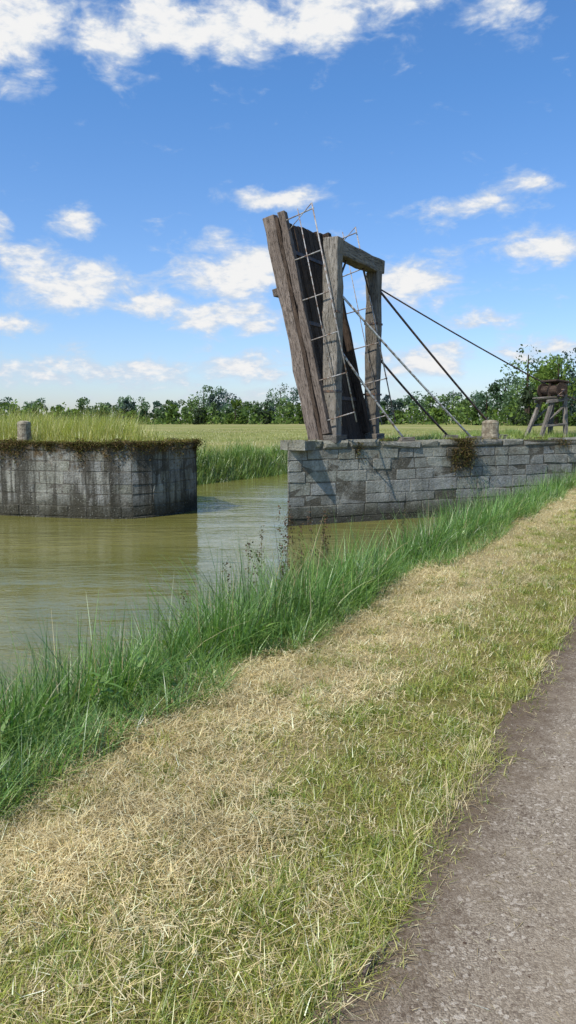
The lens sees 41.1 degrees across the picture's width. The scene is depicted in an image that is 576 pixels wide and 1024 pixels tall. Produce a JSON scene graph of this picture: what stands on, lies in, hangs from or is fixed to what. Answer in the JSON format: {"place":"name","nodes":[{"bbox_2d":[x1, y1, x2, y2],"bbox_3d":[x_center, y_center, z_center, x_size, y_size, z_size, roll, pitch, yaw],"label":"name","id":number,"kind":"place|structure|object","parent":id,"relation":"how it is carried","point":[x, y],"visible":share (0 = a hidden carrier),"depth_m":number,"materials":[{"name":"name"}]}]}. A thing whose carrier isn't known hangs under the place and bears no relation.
{"place":"outdoors","nodes":[
{"label":"outdoors","id":0,"kind":"place"},
{"bbox_2d":[0,473,461,707],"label":"canal water","id":1,"kind":"structure","parent":0,"point":[52,565],"depth_m":13.40,"materials":[{"name":"green liquid"}]},
{"bbox_2d":[0,420,575,1023],"bbox_3d":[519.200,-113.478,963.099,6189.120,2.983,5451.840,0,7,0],"label":"ground","id":2,"kind":"structure","parent":0,"point":[278,426],"depth_m":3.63,"materials":[{"name":"plant"}]},
{"bbox_2d":[0,444,196,518],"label":"canal abutment wall","id":3,"kind":"structure","parent":2,"relation":"on","point":[118,500],"depth_m":18.95,"materials":[{"name":"stone"}]},
{"bbox_2d":[17,421,31,440],"bbox_3d":[-6.753,-2.018,19.642,0.365,0.635,0.369,0,7,0],"label":"stone bollard","id":4,"kind":"object","parent":3,"relation":"on","point":[23,430],"visible":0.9,"depth_m":19.51,"materials":[{"name":"grey stone"}]},
{"bbox_2d":[0,438,196,518],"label":"stone courses","id":5,"kind":"object","parent":3,"relation":"on","point":[94,475],"visible":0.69,"depth_m":18.93,"materials":[{"name":"stone"}]},
{"bbox_2d":[0,401,575,446],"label":"wall top grass","id":6,"kind":"structure","parent":3,"relation":"on","point":[48,429],"depth_m":20.48,"materials":[{"name":"green plant"}]},
{"bbox_2d":[2,469,566,700],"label":"seed stalks","id":7,"kind":"object","parent":2,"relation":"on","point":[276,567],"visible":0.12,"depth_m":7.83,"materials":[{"name":"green plant"}]},
{"bbox_2d":[178,496,456,631],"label":"dock seed heads","id":8,"kind":"object","parent":7,"relation":"attached to","point":[323,538],"visible":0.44,"depth_m":8.27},
{"bbox_2d":[0,421,575,829],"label":"tall bank grass","id":9,"kind":"structure","parent":2,"relation":"on","point":[102,694],"depth_m":5.17,"materials":[{"name":"green plant"}]},
{"bbox_2d":[0,486,575,1023],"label":"cut hay","id":10,"kind":"object","parent":2,"relation":"on","point":[102,870],"visible":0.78,"depth_m":3.02,"materials":[{"name":"plant"}]},
{"bbox_2d":[4,355,572,424],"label":"distant tree trunks","id":11,"kind":"object","parent":2,"relation":"on","point":[556,420],"visible":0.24,"depth_m":273.10,"materials":[{"name":"brown wood"}]},
{"bbox_2d":[0,344,575,425],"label":"distant tree line","id":12,"kind":"object","parent":11,"relation":"on","point":[514,404],"visible":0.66,"depth_m":281.98,"materials":[{"name":"green plant"}]},
{"bbox_2d":[145,427,553,484],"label":"meadow grass","id":13,"kind":"structure","parent":2,"relation":"on","point":[245,450],"depth_m":33.35,"materials":[{"name":"green plant"}]},
{"bbox_2d":[288,435,575,525],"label":"canal abutment wall","id":14,"kind":"structure","parent":2,"relation":"on","point":[353,490],"depth_m":18.55,"materials":[{"name":"stone"}]},
{"bbox_2d":[0,437,574,485],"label":"wall moss","id":15,"kind":"object","parent":14,"relation":"attached to","point":[78,443],"depth_m":19.02,"materials":[{"name":"green plant"}]},
{"bbox_2d":[262,215,319,439],"bbox_3d":[0.125,-4.226,17.973,0.348,5.480,0.297,-11,1,29],"label":"leaf girder","id":16,"kind":"object","parent":14,"relation":"on","point":[298,364],"visible":0.77,"depth_m":17.86,"materials":[{"name":"wood"}]},
{"bbox_2d":[272,288,277,297],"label":"cross beam","id":17,"kind":"structure","parent":16,"relation":"attached to","point":[274,291],"depth_m":18.00,"materials":[{"name":"grey wood"}]},
{"bbox_2d":[274,217,322,440],"bbox_3d":[0.313,-4.194,17.880,0.106,5.373,0.263,-11,1,29],"label":"deck plank","id":18,"kind":"object","parent":14,"relation":"on","point":[303,349],"visible":0.58,"depth_m":17.77,"materials":[{"name":"wood"}]},
{"bbox_2d":[289,223,322,382],"bbox_3d":[0.557,-4.251,18.338,0.107,5.370,0.262,-11,1,29],"label":"deck plank","id":19,"kind":"object","parent":14,"relation":"on","point":[310,319],"visible":0.21,"depth_m":18.34,"materials":[{"name":"brown wood"}]},
{"bbox_2d":[293,225,322,370],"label":"deck plank","id":20,"kind":"object","parent":14,"relation":"on","point":[307,286],"visible":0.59,"depth_m":18.50,"materials":[{"name":"brown wood"}]},
{"bbox_2d":[296,251,322,265],"bbox_3d":[0.527,-6.229,18.858,0.022,0.092,2.162,-11,1,29],"label":"deck batten","id":21,"kind":"object","parent":20,"relation":"attached to","point":[310,258],"visible":0.57,"depth_m":18.89,"materials":[{"name":"wood"}]},
{"bbox_2d":[297,226,344,434],"bbox_3d":[0.806,-4.317,18.786,0.100,5.388,0.264,-11,1,29],"label":"deck plank","id":22,"kind":"object","parent":14,"relation":"on","point":[311,285],"visible":0.36,"depth_m":18.72,"materials":[{"name":"wood"}]},
{"bbox_2d":[302,227,348,438],"bbox_3d":[0.922,-4.356,19.023,0.109,5.415,0.261,-11,1,29],"label":"deck plank","id":23,"kind":"object","parent":14,"relation":"on","point":[317,291],"visible":0.37,"depth_m":18.98,"materials":[{"name":"wood"}]},
{"bbox_2d":[307,229,353,438],"bbox_3d":[1.046,-4.385,19.247,0.108,5.425,0.263,-11,1,29],"label":"deck plank","id":24,"kind":"object","parent":14,"relation":"on","point":[319,280],"visible":0.34,"depth_m":19.20,"materials":[{"name":"wood"}]},
{"bbox_2d":[312,232,357,438],"bbox_3d":[1.169,-4.411,19.471,0.108,5.423,0.261,-11,1,29],"label":"deck plank","id":25,"kind":"object","parent":14,"relation":"on","point":[349,407],"visible":0.39,"depth_m":19.44,"materials":[{"name":"wood"}]},
{"bbox_2d":[323,435,346,442],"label":"foot block","id":26,"kind":"structure","parent":14,"relation":"on","point":[335,438],"depth_m":17.74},
{"bbox_2d":[277,210,331,434],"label":"kerb beam","id":27,"kind":"structure","parent":26,"relation":"on","point":[295,276],"depth_m":17.72,"materials":[{"name":"wood"}]},
{"bbox_2d":[288,203,310,230],"bbox_3d":[0.270,-6.725,17.509,0.815,0.020,0.021,-44,-15,25],"label":"rail brace","id":28,"kind":"object","parent":27,"relation":"attached to","point":[299,217],"visible":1,"depth_m":17.50,"materials":[{"name":"metal"}]},
{"bbox_2d":[286,207,313,220],"bbox_3d":[0.262,-6.790,17.517,0.751,0.027,0.028,-14,0,27],"label":"rail post","id":29,"kind":"object","parent":27,"relation":"attached to","point":[299,214],"visible":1,"depth_m":17.53,"materials":[{"name":"metal"}]},
{"bbox_2d":[297,208,341,425],"bbox_3d":[0.726,-4.445,17.537,0.028,5.050,0.023,-12,1,1],"label":"rail","id":30,"kind":"object","parent":29,"relation":"attached to","point":[319,317],"visible":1,"depth_m":17.53,"materials":[{"name":"metal"}]},
{"bbox_2d":[311,202,356,421],"bbox_3d":[1.043,-4.509,17.358,0.032,5.050,0.031,-12,1,1],"label":"hand rail","id":31,"kind":"object","parent":29,"relation":"attached to","point":[334,311],"visible":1,"depth_m":17.35,"materials":[{"name":"metal"}]},
{"bbox_2d":[295,250,320,260],"bbox_3d":[0.450,-5.855,17.518,0.750,0.027,0.029,-11,0,29],"label":"rail post","id":32,"kind":"object","parent":27,"relation":"attached to","point":[307,255],"visible":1,"depth_m":17.50,"materials":[{"name":"metal"}]},
{"bbox_2d":[302,290,330,300],"bbox_3d":[0.640,-4.932,17.528,0.750,0.027,0.028,-11,1,28],"label":"rail post","id":33,"kind":"object","parent":27,"relation":"attached to","point":[316,295],"visible":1,"depth_m":17.51,"materials":[{"name":"metal"}]},
{"bbox_2d":[311,331,338,340],"bbox_3d":[0.828,-4.016,17.535,0.750,0.028,0.029,-12,0,29],"label":"rail post","id":34,"kind":"object","parent":27,"relation":"attached to","point":[324,335],"visible":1,"depth_m":17.52,"materials":[{"name":"metal"}]},
{"bbox_2d":[319,372,347,380],"bbox_3d":[1.018,-3.091,17.544,0.750,0.027,0.028,-11,1,29],"label":"rail post","id":35,"kind":"object","parent":27,"relation":"attached to","point":[333,376],"visible":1,"depth_m":17.52,"materials":[{"name":"metal"}]},
{"bbox_2d":[327,412,354,420],"bbox_3d":[1.192,-2.179,17.527,0.752,0.027,0.029,-13,-2,33],"label":"rail post","id":36,"kind":"object","parent":27,"relation":"attached to","point":[340,416],"visible":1,"depth_m":17.51,"materials":[{"name":"metal"}]},
{"bbox_2d":[313,232,361,438],"bbox_3d":[1.284,-4.475,19.703,0.104,5.489,0.266,-11,1,29],"label":"deck plank","id":37,"kind":"object","parent":14,"relation":"on","point":[358,430],"visible":0.34,"depth_m":19.68,"materials":[{"name":"brown wood"}]},
{"bbox_2d":[320,233,364,438],"bbox_3d":[1.407,-4.506,19.927,0.104,5.510,0.262,-11,1,29],"label":"deck plank","id":38,"kind":"object","parent":14,"relation":"on","point":[353,392],"visible":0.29,"depth_m":19.83,"materials":[{"name":"wood"}]},
{"bbox_2d":[365,433,384,440],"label":"foot block","id":39,"kind":"structure","parent":14,"relation":"on","point":[375,436],"depth_m":19.95,"materials":[{"name":"grey stone"}]},
{"bbox_2d":[323,232,369,432],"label":"kerb beam","id":40,"kind":"structure","parent":39,"relation":"on","point":[356,382],"depth_m":19.80,"materials":[{"name":"brown wood"}]},
{"bbox_2d":[398,437,414,441],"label":"anchor block","id":41,"kind":"structure","parent":14,"relation":"on","point":[406,439],"depth_m":18.63,"materials":[{"name":"grey stone"}]},
{"bbox_2d":[381,360,447,434],"bbox_3d":[3.421,-3.014,20.636,3.192,0.088,0.062,42,-13,-25],"label":"stay rod","id":42,"kind":"object","parent":14,"relation":"on","point":[415,400],"visible":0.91,"depth_m":20.59,"materials":[{"name":"metal"}]},
{"bbox_2d":[280,437,575,524],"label":"stone courses","id":43,"kind":"object","parent":14,"relation":"attached to","point":[398,488],"visible":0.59,"depth_m":18.67,"materials":[{"name":"stone"}]},
{"bbox_2d":[443,435,457,438],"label":"anchor block","id":44,"kind":"structure","parent":14,"relation":"on","point":[450,436],"depth_m":21.26,"materials":[{"name":"grey stone"}]},
{"bbox_2d":[466,436,481,438],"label":"anchor block","id":45,"kind":"structure","parent":14,"relation":"on","point":[478,437],"depth_m":19.62,"materials":[{"name":"grey stone"}]},
{"bbox_2d":[481,420,498,438],"bbox_3d":[5.293,-2.116,20.082,0.473,0.585,0.481,0,7,0],"label":"stone bollard","id":46,"kind":"object","parent":14,"relation":"on","point":[490,428],"visible":0.92,"depth_m":19.91,"materials":[{"name":"grey stone"}]},
{"bbox_2d":[499,434,507,438],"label":"anchor block","id":47,"kind":"structure","parent":14,"relation":"on","point":[504,435],"depth_m":22.07,"materials":[{"name":"grey stone"}]},
{"bbox_2d":[524,379,569,437],"bbox_3d":[8.030,-3.134,23.436,1.110,1.799,1.293,-3,7,-23],"label":"wooden winch trestle","id":48,"kind":"object","parent":14,"relation":"on","point":[553,389],"visible":0.91,"depth_m":23.42,"materials":[{"name":"wood"}]},
{"bbox_2d":[381,289,575,399],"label":"long stay cable","id":49,"kind":"object","parent":48,"relation":"attached to","point":[466,339],"visible":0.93,"depth_m":21.47,"materials":[{"name":"metal"}]},
{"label":"deck plank","id":50,"kind":"object","parent":14,"relation":"on","visible":0},
{"bbox_2d":[309,321,322,327],"bbox_3d":[0.870,-4.564,18.875,0.026,0.095,2.164,-11,1,29],"label":"deck batten","id":51,"kind":"object","parent":50,"relation":"attached to","point":[315,324],"visible":0.32,"depth_m":18.47,"materials":[{"name":"wood"}]},
{"bbox_2d":[342,396,355,400],"bbox_3d":[1.232,-2.801,18.890,0.024,0.094,2.162,-11,1,29],"label":"deck batten","id":52,"kind":"object","parent":50,"relation":"attached to","point":[348,398],"visible":0.37,"depth_m":19.43,"materials":[{"name":"wood"}]},
{"bbox_2d":[311,616,575,1023],"bbox_3d":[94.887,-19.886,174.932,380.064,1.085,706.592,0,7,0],"label":"footpath","id":53,"kind":"structure","parent":2,"relation":"on","point":[537,1002],"depth_m":2.54,"materials":[{"name":"grey gravel"}]},
{"bbox_2d":[361,954,374,975],"bbox_3d":[0.234,1.313,2.228,0.012,0.014,0.081,4,8,27],"label":"fallen twig","id":54,"kind":"object","parent":53,"relation":"on","point":[364,971],"visible":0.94,"depth_m":2.21,"materials":[{"name":"wood"}]},
{"bbox_2d":[350,649,575,1023],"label":"loose straw","id":55,"kind":"object","parent":53,"relation":"on","point":[468,889],"visible":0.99,"depth_m":2.48,"materials":[{"name":"beige plant"}]},
{"bbox_2d":[0,0,575,419],"label":"sky","id":56,"kind":"structure","parent":0,"point":[146,146],"materials":[{"name":"blue"}]},
{"bbox_2d":[322,236,343,434],"bbox_3d":[1.027,-3.925,17.754,0.398,4.668,0.383,4,8,28],"label":"frame post","id":57,"kind":"object","parent":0,"point":[333,252],"visible":0.79,"depth_m":17.58,"materials":[{"name":"grey wood"}]},
{"bbox_2d":[323,390,342,392],"bbox_3d":[1.030,-2.808,17.893,0.375,0.050,0.356,4,8,28],"label":"iron strap","id":58,"kind":"object","parent":57,"relation":"attached to","point":[340,391],"visible":0.86,"depth_m":17.75,"materials":[{"name":"black metal"}]},
{"bbox_2d":[343,240,384,273],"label":"frame head beam","id":59,"kind":"structure","parent":57,"relation":"on","point":[356,258],"depth_m":18.67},
{"bbox_2d":[342,232,381,424],"bbox_3d":[1.906,-4.707,19.725,0.028,5.050,0.023,-12,1,1],"label":"rail","id":60,"kind":"object","parent":59,"relation":"attached to","point":[364,339],"visible":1,"depth_m":19.72,"materials":[{"name":"metal"}]},
{"bbox_2d":[362,268,371,301],"bbox_3d":[1.998,-5.728,19.363,0.050,0.960,0.049,4,46,28],"label":"knee brace","id":61,"kind":"object","parent":59,"relation":"attached to","point":[366,283],"visible":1,"depth_m":19.32,"materials":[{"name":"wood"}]},
{"bbox_2d":[343,353,403,436],"bbox_3d":[2.009,-2.752,18.223,0.082,2.805,0.056,-43,19,-11],"label":"stay rod","id":62,"kind":"object","parent":59,"relation":"attached to","point":[372,396],"visible":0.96,"depth_m":18.19,"materials":[{"name":"grey metal"}]},
{"bbox_2d":[355,227,395,421],"bbox_3d":[2.223,-4.771,19.547,0.032,5.050,0.031,-12,1,1],"label":"hand rail","id":63,"kind":"object","parent":59,"relation":"attached to","point":[379,343],"visible":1,"depth_m":19.54,"materials":[{"name":"metal"}]},
{"bbox_2d":[343,296,470,436],"bbox_3d":[2.956,-3.430,18.645,5.199,0.081,0.054,42,-11,-23],"label":"stay rod","id":64,"kind":"object","parent":59,"relation":"attached to","point":[404,365],"visible":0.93,"depth_m":18.55,"materials":[{"name":"grey metal"}]},
{"bbox_2d":[381,291,499,434],"bbox_3d":[4.221,-3.931,20.928,5.625,0.087,0.060,43,-13,-24],"label":"stay rod","id":65,"kind":"object","parent":59,"relation":"attached to","point":[432,355],"visible":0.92,"depth_m":20.71,"materials":[{"name":"metal"}]},
{"bbox_2d":[365,271,381,433],"bbox_3d":[2.212,-4.014,19.966,0.362,4.340,0.370,4,8,28],"label":"frame post","id":66,"kind":"object","parent":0,"point":[374,280],"visible":0.73,"depth_m":19.81,"materials":[{"name":"grey wood"}]}
]}

